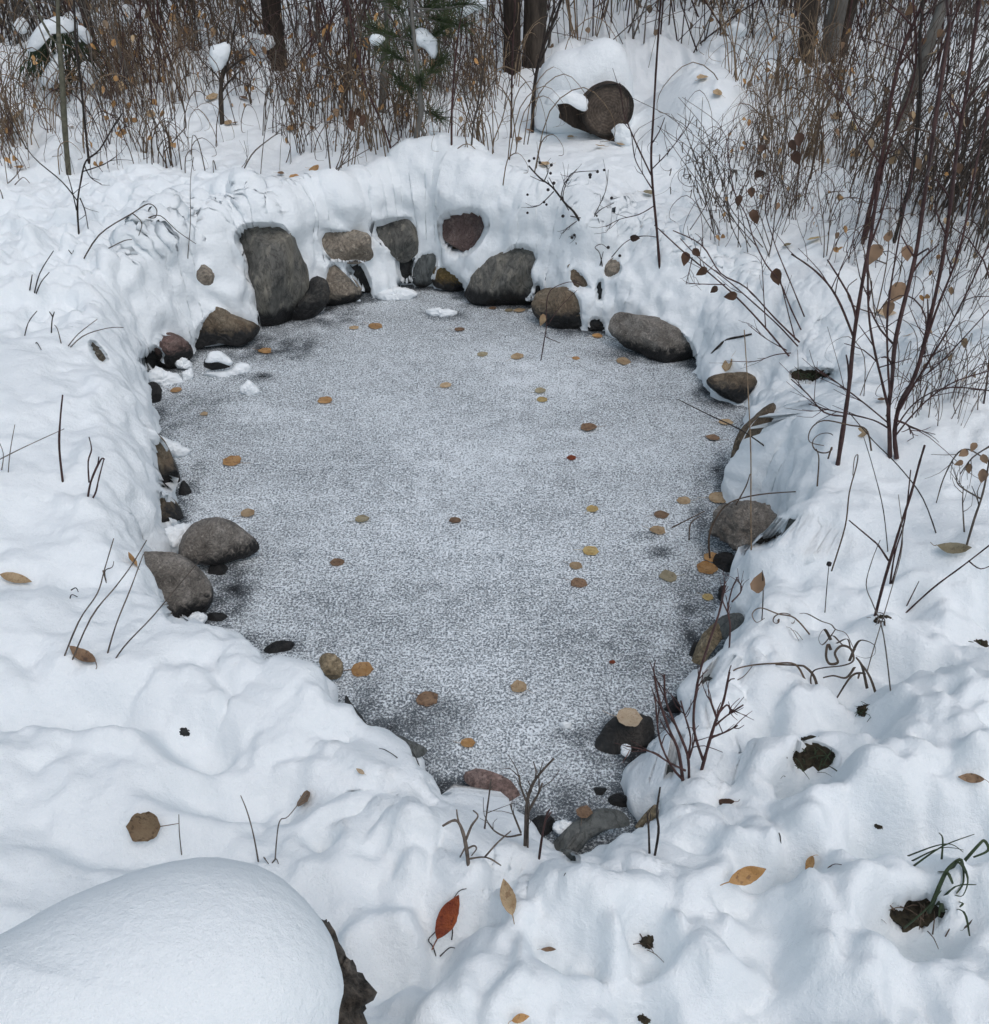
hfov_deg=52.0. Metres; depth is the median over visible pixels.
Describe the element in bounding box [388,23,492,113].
thicket shrub
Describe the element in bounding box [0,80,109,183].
thicket shrub
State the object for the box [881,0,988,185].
thicket shrub
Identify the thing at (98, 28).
thicket shrub
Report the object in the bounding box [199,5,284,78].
thicket shrub
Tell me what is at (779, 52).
thicket shrub
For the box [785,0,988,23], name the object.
thicket shrub
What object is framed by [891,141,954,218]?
thicket shrub
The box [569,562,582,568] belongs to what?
fallen leaf
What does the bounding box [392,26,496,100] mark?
thicket shrub
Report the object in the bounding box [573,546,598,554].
fallen leaf
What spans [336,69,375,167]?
shrub
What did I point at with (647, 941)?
earth patch
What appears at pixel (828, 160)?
thicket shrub
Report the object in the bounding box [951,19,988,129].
thicket shrub
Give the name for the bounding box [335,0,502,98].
thicket shrub
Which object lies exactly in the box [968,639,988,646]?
earth patch
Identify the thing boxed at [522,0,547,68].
tree
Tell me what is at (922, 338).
thicket shrub
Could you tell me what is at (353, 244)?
rock
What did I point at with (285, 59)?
thicket shrub
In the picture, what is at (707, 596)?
fallen leaf
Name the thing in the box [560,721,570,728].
snow lump
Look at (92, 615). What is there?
bare stem
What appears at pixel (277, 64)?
thicket shrub
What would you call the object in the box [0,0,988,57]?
undergrowth
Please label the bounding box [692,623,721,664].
rock
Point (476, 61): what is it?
thicket shrub
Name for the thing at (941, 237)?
thicket shrub
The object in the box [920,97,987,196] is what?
thicket shrub
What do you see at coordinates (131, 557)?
fallen leaf
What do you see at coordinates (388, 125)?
thicket shrub
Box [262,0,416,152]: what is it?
thicket shrub
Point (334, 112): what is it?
thicket shrub
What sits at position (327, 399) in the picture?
fallen leaf
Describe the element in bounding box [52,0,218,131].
thicket shrub
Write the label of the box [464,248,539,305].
rock
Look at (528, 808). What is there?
shrub
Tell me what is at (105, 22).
thicket shrub
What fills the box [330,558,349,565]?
fallen leaf
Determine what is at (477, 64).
thicket shrub
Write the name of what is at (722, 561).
rock
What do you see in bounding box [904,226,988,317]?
thicket shrub
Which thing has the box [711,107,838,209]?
thicket shrub
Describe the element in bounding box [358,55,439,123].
thicket shrub
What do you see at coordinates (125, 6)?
snow pad
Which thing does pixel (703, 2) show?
thicket shrub
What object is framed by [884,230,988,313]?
thicket shrub
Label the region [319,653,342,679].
rock
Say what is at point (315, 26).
thicket shrub
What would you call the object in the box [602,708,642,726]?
fallen leaf
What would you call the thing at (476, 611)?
pond ice
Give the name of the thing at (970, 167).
thicket shrub
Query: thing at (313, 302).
rock
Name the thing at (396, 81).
thicket shrub
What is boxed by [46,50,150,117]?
thicket shrub
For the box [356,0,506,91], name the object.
thicket shrub
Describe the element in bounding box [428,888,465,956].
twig
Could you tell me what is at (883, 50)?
thicket shrub
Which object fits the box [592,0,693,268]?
bare stem
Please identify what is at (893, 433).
shrub
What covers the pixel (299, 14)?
snow pad
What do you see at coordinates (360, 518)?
fallen leaf
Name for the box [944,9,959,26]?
snow pad
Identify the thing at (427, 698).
fallen leaf
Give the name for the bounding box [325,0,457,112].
sapling
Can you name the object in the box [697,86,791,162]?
thicket shrub
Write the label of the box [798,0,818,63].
tree
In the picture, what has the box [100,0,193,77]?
thicket shrub
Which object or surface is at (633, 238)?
shrub
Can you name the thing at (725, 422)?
twig
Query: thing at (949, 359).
thicket shrub
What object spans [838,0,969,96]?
thicket shrub
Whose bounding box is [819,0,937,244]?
bare stem
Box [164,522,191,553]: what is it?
snow lump
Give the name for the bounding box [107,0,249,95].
thicket shrub
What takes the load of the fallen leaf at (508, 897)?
on the snow ground at (372, 867)
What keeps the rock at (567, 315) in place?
on the pond ice
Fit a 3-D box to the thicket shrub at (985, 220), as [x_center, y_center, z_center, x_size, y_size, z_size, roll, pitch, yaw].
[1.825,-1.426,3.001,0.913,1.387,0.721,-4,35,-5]
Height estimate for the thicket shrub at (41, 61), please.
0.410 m
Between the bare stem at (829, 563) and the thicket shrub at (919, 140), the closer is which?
the bare stem at (829, 563)
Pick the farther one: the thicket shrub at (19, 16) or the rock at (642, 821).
the thicket shrub at (19, 16)
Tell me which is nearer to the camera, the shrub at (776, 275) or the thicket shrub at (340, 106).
the shrub at (776, 275)
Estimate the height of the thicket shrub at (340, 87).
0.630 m
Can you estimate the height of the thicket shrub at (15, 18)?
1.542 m
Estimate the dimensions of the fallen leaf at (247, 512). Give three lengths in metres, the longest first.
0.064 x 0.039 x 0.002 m
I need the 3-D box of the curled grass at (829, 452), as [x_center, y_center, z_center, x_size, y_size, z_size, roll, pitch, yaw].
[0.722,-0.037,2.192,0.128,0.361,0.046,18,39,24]
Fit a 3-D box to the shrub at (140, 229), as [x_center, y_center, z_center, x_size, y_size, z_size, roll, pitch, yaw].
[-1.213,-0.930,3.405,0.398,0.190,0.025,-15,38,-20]
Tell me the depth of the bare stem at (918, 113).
3.15 m
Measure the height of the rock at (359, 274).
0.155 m
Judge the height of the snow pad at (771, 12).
0.084 m
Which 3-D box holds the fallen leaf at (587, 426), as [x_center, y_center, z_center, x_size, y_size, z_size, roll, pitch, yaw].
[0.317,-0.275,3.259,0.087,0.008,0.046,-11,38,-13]
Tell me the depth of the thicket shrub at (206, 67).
4.95 m
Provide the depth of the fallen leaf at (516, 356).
3.68 m
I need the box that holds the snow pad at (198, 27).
[193,19,203,30]
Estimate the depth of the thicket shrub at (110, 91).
4.34 m
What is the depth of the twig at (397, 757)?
1.93 m
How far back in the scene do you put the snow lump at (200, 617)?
2.46 m
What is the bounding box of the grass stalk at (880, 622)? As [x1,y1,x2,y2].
[866,541,890,690]
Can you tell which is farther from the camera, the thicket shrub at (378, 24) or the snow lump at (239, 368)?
the thicket shrub at (378, 24)
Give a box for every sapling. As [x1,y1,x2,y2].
[29,0,71,174]
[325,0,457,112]
[357,0,494,137]
[480,0,562,132]
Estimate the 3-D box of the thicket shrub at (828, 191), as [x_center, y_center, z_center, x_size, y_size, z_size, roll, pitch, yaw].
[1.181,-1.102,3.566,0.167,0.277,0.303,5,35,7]
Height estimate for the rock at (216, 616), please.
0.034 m
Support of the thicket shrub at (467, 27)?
on the snow ground at (372, 867)
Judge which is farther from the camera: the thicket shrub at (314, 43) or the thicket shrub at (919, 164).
the thicket shrub at (314, 43)
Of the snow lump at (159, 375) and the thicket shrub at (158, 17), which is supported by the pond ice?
the snow lump at (159, 375)
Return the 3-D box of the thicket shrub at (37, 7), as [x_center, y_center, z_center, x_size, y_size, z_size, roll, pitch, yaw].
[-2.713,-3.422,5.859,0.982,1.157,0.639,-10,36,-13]
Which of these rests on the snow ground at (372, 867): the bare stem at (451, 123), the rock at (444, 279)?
the bare stem at (451, 123)
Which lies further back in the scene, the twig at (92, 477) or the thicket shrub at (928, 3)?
the thicket shrub at (928, 3)
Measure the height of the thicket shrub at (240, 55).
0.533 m
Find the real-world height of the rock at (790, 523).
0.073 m
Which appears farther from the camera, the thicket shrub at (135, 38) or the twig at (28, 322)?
the thicket shrub at (135, 38)
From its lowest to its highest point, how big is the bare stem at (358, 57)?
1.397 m
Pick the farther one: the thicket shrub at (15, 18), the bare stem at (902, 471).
the thicket shrub at (15, 18)
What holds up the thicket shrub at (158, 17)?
on the snow ground at (372, 867)
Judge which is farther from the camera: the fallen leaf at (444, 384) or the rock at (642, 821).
the fallen leaf at (444, 384)
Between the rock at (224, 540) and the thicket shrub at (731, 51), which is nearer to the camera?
the rock at (224, 540)
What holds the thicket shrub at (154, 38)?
on the snow ground at (372, 867)
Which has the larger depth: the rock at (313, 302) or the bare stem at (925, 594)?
the rock at (313, 302)
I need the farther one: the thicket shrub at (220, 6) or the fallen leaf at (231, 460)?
the thicket shrub at (220, 6)
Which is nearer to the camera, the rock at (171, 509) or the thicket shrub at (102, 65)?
the rock at (171, 509)
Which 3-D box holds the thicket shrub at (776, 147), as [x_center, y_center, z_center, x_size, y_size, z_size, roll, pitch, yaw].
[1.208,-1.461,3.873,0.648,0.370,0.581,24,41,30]
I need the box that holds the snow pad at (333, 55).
[327,50,341,61]
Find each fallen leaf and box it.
[0,572,31,582]
[69,646,96,668]
[126,811,178,841]
[128,552,139,569]
[166,387,181,391]
[206,93,217,99]
[223,455,241,465]
[240,508,253,516]
[252,348,270,352]
[297,790,309,806]
[305,165,318,170]
[318,396,334,404]
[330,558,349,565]
[343,662,373,676]
[355,515,368,521]
[356,768,363,773]
[364,322,381,328]
[408,691,437,705]
[432,895,459,949]
[440,382,450,387]
[449,517,467,522]
[454,327,463,330]
[454,738,475,746]
[477,352,487,356]
[500,879,516,923]
[508,1013,528,1023]
[509,353,523,359]
[510,680,532,692]
[514,308,530,311]
[535,387,545,392]
[537,397,546,401]
[537,947,555,951]
[562,577,586,587]
[566,455,578,459]
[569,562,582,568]
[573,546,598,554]
[576,805,592,821]
[581,423,596,430]
[584,505,597,513]
[592,333,602,337]
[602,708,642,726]
[616,357,630,364]
[643,526,664,533]
[646,510,668,518]
[659,569,683,581]
[676,496,697,503]
[695,74,707,80]
[697,492,725,502]
[697,561,717,573]
[702,594,713,599]
[704,552,716,561]
[705,434,721,439]
[713,89,723,96]
[719,419,733,424]
[719,799,739,804]
[720,866,765,885]
[722,352,734,370]
[805,855,814,869]
[831,111,841,118]
[858,427,868,436]
[872,307,895,315]
[930,542,971,553]
[958,773,986,782]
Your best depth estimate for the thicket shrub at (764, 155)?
3.88 m
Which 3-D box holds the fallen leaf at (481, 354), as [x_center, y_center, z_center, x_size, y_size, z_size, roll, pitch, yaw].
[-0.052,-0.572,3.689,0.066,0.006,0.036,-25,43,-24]
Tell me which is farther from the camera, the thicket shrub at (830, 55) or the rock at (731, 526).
the thicket shrub at (830, 55)
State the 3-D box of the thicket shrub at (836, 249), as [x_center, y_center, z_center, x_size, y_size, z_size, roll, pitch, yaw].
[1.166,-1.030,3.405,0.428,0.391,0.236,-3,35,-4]
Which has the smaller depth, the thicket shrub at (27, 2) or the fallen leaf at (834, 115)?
the fallen leaf at (834, 115)
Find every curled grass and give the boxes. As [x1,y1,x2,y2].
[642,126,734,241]
[665,113,748,228]
[678,138,807,252]
[733,662,805,679]
[752,607,809,639]
[775,613,875,697]
[808,420,871,570]
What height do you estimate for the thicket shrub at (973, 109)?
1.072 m
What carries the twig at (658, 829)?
on the snow ground at (372, 867)
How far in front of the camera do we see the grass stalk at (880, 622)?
1.91 m
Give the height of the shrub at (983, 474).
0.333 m
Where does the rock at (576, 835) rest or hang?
on the pond ice
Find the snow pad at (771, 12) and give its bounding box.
[755,7,780,22]
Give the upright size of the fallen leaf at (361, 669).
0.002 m
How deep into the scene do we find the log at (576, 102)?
4.31 m
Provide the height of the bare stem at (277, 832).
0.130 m
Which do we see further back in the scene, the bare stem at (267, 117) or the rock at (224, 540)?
the bare stem at (267, 117)
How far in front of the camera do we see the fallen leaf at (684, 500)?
2.92 m
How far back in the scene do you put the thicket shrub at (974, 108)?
4.17 m
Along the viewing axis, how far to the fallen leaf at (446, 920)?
1.66 m
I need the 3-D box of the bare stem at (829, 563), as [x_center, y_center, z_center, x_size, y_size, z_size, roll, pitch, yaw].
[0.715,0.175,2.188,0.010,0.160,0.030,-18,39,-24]
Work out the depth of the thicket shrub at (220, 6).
6.33 m
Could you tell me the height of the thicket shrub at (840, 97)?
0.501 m
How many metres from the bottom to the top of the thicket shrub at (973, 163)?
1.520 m
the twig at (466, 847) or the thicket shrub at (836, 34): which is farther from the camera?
the thicket shrub at (836, 34)
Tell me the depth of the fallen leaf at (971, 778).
1.71 m
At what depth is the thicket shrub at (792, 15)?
4.76 m
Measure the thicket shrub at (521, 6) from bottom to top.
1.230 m
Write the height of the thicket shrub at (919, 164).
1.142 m
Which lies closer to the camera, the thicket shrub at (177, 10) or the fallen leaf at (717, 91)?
the fallen leaf at (717, 91)
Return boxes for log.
[531,38,633,136]
[544,90,632,145]
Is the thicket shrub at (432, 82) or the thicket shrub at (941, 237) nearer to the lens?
the thicket shrub at (941, 237)
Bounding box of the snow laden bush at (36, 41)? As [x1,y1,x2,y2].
[13,16,112,96]
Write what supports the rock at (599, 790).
in the pond ice
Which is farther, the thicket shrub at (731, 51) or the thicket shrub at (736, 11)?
the thicket shrub at (736, 11)
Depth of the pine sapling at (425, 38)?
3.79 m
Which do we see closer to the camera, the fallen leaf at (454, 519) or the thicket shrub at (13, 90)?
the fallen leaf at (454, 519)
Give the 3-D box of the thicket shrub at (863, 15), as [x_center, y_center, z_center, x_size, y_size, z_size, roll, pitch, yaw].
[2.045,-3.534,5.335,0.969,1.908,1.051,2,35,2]
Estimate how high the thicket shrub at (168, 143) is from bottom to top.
0.528 m
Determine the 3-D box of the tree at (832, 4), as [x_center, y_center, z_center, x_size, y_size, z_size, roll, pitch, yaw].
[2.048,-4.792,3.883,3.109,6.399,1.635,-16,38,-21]
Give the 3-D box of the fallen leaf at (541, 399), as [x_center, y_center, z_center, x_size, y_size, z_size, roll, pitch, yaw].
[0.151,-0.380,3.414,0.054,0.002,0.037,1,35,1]
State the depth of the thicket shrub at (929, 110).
3.63 m
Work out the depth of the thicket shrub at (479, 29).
4.99 m
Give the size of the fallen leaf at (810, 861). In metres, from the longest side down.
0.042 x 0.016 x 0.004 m
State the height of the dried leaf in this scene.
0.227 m
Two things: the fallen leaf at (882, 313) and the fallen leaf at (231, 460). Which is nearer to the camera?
the fallen leaf at (231, 460)
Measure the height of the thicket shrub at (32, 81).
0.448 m
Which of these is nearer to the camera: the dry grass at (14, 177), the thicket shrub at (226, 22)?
the dry grass at (14, 177)
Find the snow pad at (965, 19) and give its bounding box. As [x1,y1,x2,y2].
[959,14,974,24]
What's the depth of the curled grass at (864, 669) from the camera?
2.05 m
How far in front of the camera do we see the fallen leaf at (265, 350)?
3.71 m
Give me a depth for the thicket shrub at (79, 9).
5.93 m
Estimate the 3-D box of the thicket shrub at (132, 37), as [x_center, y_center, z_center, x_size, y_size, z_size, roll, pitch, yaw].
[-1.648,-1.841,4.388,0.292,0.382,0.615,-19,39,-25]
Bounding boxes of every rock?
[91,342,105,361]
[144,551,213,617]
[145,350,162,367]
[148,382,161,402]
[154,332,192,368]
[155,433,179,486]
[160,492,183,522]
[178,480,191,495]
[178,517,258,564]
[195,307,259,348]
[196,264,214,284]
[203,351,232,369]
[207,612,227,621]
[208,563,227,575]
[239,227,308,325]
[264,640,294,653]
[290,276,329,320]
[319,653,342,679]
[322,229,373,263]
[326,265,361,305]
[345,695,366,723]
[350,264,370,292]
[367,724,426,757]
[376,219,418,262]
[399,259,412,283]
[411,253,435,287]
[432,266,463,291]
[442,212,483,251]
[463,768,519,800]
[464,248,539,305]
[531,287,581,328]
[532,815,554,835]
[553,808,629,851]
[559,849,578,860]
[567,264,587,286]
[588,319,604,330]
[594,787,606,794]
[595,713,654,754]
[597,282,601,298]
[604,258,619,276]
[608,312,694,362]
[608,793,626,806]
[635,804,655,827]
[664,696,680,712]
[666,765,672,774]
[689,642,697,656]
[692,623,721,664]
[702,674,711,683]
[706,372,756,403]
[708,500,776,550]
[713,552,734,572]
[714,613,744,639]
[718,585,723,600]
[781,518,795,535]
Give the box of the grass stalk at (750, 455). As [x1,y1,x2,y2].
[744,330,751,549]
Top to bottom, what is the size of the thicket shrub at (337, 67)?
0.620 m
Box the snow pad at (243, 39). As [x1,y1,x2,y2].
[229,36,249,50]
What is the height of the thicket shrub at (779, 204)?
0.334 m
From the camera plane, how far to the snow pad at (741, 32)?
5.25 m
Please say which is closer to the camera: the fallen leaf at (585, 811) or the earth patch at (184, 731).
the fallen leaf at (585, 811)
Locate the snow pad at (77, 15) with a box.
[63,11,80,24]
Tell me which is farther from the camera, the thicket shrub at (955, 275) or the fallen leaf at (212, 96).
the fallen leaf at (212, 96)
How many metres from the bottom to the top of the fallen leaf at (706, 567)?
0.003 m
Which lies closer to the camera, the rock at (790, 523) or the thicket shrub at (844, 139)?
the rock at (790, 523)
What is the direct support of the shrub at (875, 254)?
on the snow ground at (372, 867)
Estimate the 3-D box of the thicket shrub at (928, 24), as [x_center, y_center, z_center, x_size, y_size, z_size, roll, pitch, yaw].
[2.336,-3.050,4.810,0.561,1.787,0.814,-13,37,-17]
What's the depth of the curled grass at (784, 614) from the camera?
2.17 m
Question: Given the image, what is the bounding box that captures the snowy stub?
[187,0,250,124]
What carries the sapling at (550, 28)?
on the snow ground at (372, 867)
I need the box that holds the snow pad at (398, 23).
[390,18,407,28]
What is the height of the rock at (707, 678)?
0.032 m
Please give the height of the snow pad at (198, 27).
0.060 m
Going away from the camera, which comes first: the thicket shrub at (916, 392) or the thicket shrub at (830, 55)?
the thicket shrub at (916, 392)
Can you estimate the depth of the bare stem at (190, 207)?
3.47 m
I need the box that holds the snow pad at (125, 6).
[111,4,131,12]
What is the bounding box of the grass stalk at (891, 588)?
[867,495,902,670]
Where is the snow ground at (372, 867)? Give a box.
[0,0,988,1023]
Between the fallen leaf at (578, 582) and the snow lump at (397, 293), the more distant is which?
the snow lump at (397, 293)
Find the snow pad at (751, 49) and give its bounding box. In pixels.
[748,47,757,57]
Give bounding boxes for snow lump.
[148,366,182,385]
[160,435,189,457]
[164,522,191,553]
[175,357,192,369]
[182,368,193,379]
[188,611,207,623]
[204,362,251,376]
[239,379,259,394]
[374,286,418,300]
[426,307,456,316]
[552,819,571,833]
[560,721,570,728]
[621,744,630,756]
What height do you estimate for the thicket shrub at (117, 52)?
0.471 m
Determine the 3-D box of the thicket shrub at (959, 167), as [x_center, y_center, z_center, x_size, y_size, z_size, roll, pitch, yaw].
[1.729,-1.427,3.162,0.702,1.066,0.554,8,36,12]
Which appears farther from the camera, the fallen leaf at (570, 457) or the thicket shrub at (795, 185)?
the thicket shrub at (795, 185)
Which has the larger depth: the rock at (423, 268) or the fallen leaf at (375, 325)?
the rock at (423, 268)
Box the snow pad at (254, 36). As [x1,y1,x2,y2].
[245,32,259,43]
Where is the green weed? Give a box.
[903,833,988,935]
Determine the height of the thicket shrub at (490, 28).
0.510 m
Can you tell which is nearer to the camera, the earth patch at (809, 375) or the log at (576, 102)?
the earth patch at (809, 375)
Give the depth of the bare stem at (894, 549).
2.02 m
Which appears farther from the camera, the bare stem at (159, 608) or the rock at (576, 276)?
the rock at (576, 276)
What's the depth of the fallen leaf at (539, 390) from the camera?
3.46 m
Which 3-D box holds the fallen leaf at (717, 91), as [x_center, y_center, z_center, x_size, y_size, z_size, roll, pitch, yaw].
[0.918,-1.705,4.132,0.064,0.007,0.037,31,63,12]
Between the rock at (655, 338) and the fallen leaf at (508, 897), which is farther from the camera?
the rock at (655, 338)
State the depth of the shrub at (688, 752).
1.87 m
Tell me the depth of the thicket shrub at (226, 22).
5.32 m
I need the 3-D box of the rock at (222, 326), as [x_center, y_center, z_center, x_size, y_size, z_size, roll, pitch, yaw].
[-0.993,-0.685,3.723,0.248,0.152,0.097,0,35,0]
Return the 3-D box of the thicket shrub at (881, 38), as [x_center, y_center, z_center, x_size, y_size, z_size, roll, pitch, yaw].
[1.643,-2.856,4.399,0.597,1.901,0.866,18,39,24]
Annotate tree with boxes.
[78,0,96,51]
[260,0,286,70]
[503,0,520,74]
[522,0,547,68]
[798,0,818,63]
[821,0,848,62]
[838,0,857,57]
[895,0,950,130]
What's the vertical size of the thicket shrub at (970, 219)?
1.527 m
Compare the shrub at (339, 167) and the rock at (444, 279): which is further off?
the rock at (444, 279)
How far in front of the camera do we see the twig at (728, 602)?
2.12 m
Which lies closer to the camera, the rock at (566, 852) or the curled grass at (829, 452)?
the rock at (566, 852)
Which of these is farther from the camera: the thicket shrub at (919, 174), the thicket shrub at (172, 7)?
the thicket shrub at (172, 7)
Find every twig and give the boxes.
[0,425,63,471]
[24,311,36,335]
[29,251,53,293]
[49,312,54,332]
[54,319,123,346]
[87,437,104,497]
[240,126,283,167]
[379,748,419,765]
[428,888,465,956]
[442,809,510,865]
[538,809,551,859]
[539,282,580,359]
[646,787,660,855]
[671,474,795,558]
[677,399,763,445]
[719,568,748,647]
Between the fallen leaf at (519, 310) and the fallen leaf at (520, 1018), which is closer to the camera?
the fallen leaf at (520, 1018)
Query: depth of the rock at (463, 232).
4.07 m
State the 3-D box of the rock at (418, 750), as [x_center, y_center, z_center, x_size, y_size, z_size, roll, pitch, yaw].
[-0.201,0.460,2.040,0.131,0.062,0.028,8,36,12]
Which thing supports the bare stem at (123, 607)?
on the snow ground at (372, 867)
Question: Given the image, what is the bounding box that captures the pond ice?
[148,285,747,853]
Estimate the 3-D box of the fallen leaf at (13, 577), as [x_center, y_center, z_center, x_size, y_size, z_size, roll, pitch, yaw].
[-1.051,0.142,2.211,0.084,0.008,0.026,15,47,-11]
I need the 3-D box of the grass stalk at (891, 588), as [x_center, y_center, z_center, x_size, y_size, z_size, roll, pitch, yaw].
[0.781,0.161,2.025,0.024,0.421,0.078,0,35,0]
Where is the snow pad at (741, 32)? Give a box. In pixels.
[726,21,746,36]
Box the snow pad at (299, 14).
[294,8,306,18]
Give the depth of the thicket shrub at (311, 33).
5.32 m
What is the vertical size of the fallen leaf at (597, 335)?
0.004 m
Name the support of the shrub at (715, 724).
on the snow ground at (372, 867)
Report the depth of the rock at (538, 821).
1.98 m
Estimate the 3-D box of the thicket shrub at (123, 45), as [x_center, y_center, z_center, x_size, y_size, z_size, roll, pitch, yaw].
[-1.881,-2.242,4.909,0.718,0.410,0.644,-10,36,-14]
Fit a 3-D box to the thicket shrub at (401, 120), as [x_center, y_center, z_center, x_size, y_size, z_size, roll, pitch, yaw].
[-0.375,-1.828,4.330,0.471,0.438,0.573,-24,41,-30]
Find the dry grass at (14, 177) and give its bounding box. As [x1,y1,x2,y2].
[0,157,29,198]
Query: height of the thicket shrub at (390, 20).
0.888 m
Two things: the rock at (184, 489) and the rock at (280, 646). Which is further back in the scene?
the rock at (184, 489)
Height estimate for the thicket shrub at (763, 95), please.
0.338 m
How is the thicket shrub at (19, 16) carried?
on the snow ground at (372, 867)
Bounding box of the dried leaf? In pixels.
[730,403,775,457]
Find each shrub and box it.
[0,0,21,48]
[0,0,47,44]
[0,0,54,37]
[0,0,66,45]
[0,0,113,41]
[0,0,136,104]
[0,0,176,80]
[0,1,51,57]
[0,1,89,40]
[0,10,131,97]
[0,12,76,112]
[0,23,165,104]
[0,27,85,134]
[0,51,153,174]
[0,55,34,158]
[0,55,53,173]
[0,71,47,146]
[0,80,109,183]
[0,93,24,134]
[4,99,132,233]
[9,0,144,114]
[11,0,77,29]
[12,1,148,69]
[18,23,169,98]
[30,0,159,25]
[36,5,181,82]
[36,16,131,84]
[38,17,187,149]
[38,66,148,173]
[39,0,122,17]
[43,5,220,112]
[46,14,170,146]
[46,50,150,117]
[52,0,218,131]
[60,57,233,173]
[65,35,145,125]
[67,0,226,94]
[68,0,201,84]
[68,2,150,99]
[72,0,244,85]
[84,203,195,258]
[88,0,303,52]
[90,42,279,172]
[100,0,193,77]
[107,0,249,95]
[110,0,258,53]
[126,0,226,72]
[140,0,273,102]
[150,0,305,89]
[152,0,289,61]
[159,0,336,123]
[170,0,329,48]
[177,31,224,91]
[178,0,229,15]
[184,44,358,163]
[185,38,247,86]
[189,0,280,66]
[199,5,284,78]
[214,0,271,71]
[222,0,437,103]
[229,13,359,99]
[240,4,352,102]
[242,0,425,115]
[248,13,331,104]
[251,0,390,89]
[256,0,453,125]
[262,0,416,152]
[265,8,370,92]
[270,85,322,154]
[281,2,362,65]
[282,0,363,82]
[285,17,536,157]
[293,0,430,92]
[295,6,353,63]
[296,27,507,160]
[306,3,485,131]
[307,41,387,170]
[310,0,469,139]
[318,0,407,60]
[318,62,371,158]
[330,0,405,79]
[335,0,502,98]
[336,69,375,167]
[340,0,521,59]
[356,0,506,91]
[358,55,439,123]
[369,38,490,137]
[370,82,463,142]
[387,9,532,111]
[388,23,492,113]
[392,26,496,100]
[402,0,509,90]
[407,28,614,184]
[407,50,455,103]
[418,11,495,87]
[421,2,616,95]
[421,15,533,102]
[431,0,569,71]
[441,0,522,69]
[444,36,510,85]
[444,87,506,138]
[470,0,495,21]
[474,0,567,21]
[480,755,558,847]
[521,147,613,243]
[550,0,717,67]
[595,235,654,266]
[616,660,722,780]
[654,130,804,368]
[657,42,895,170]
[666,0,787,45]
[669,160,782,246]
[670,112,853,226]
[673,0,732,4]
[683,54,793,173]
[692,585,752,769]
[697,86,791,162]
[698,0,922,115]
[705,0,958,126]
[706,0,862,100]
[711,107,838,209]
[721,135,868,241]
[725,0,850,97]
[725,76,900,188]
[729,94,806,256]
[733,56,847,138]
[733,126,780,187]
[742,131,853,219]
[754,0,873,99]
[754,0,897,27]
[754,8,988,213]
[764,0,925,126]
[765,78,927,173]
[769,0,819,16]
[772,0,956,98]
[772,4,982,174]
[773,0,872,54]
[774,0,829,20]
[778,147,910,262]
[779,0,888,104]
[785,0,905,34]
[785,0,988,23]
[787,0,988,459]
[787,146,923,255]
[788,0,988,172]
[790,0,900,77]
[803,150,855,237]
[813,0,988,113]
[813,152,872,257]
[817,101,911,171]
[820,0,951,49]
[820,106,902,175]
[821,158,877,233]
[825,307,988,425]
[826,180,955,288]
[829,0,988,162]
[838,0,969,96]
[841,82,988,191]
[846,112,948,200]
[847,51,988,228]
[847,206,913,318]
[849,103,974,218]
[850,97,988,278]
[850,106,932,194]
[852,156,987,271]
[855,289,987,375]
[864,0,988,86]
[872,102,956,171]
[875,1,988,176]
[876,227,988,403]
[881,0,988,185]
[882,0,988,22]
[883,0,981,42]
[883,0,988,59]
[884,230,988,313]
[886,0,988,60]
[887,153,988,214]
[888,135,988,267]
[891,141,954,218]
[892,115,988,222]
[894,155,987,239]
[895,286,988,426]
[903,0,988,225]
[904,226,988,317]
[910,72,988,157]
[912,0,988,198]
[920,94,985,167]
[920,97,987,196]
[925,68,988,136]
[925,443,988,544]
[931,217,988,302]
[940,286,988,400]
[941,74,988,136]
[945,89,985,207]
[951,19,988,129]
[951,63,988,235]
[954,166,986,242]
[954,221,988,288]
[971,144,988,226]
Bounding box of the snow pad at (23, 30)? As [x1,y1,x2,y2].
[12,17,28,33]
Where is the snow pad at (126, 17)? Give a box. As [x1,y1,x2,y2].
[117,11,132,25]
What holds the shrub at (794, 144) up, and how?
on the snow ground at (372, 867)
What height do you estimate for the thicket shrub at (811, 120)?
0.499 m
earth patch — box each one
[179,727,189,735]
[633,934,661,959]
[637,1013,650,1023]
[781,735,836,777]
[791,366,829,383]
[854,701,870,721]
[866,612,891,625]
[874,824,882,828]
[881,898,949,948]
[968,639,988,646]
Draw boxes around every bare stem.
[58,395,63,481]
[64,538,113,655]
[69,0,89,163]
[72,540,146,659]
[107,554,143,652]
[116,548,209,657]
[178,814,181,854]
[187,157,193,257]
[240,795,258,861]
[260,53,275,173]
[263,793,306,863]
[342,0,407,148]
[450,0,474,144]
[450,0,517,144]
[496,0,515,137]
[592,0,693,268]
[710,333,751,353]
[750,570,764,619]
[771,171,890,465]
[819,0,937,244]
[824,561,831,612]
[849,412,936,532]
[849,445,925,615]
[864,438,887,551]
[892,0,987,243]
[906,545,988,612]
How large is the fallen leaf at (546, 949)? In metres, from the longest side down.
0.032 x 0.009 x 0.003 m
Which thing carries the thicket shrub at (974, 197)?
on the snow ground at (372, 867)
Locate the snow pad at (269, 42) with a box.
[257,34,274,49]
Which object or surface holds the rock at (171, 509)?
on the pond ice
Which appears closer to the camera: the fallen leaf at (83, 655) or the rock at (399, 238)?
the fallen leaf at (83, 655)
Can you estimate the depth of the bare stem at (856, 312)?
2.28 m
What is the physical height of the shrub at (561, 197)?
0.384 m
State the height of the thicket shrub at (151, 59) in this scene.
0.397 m

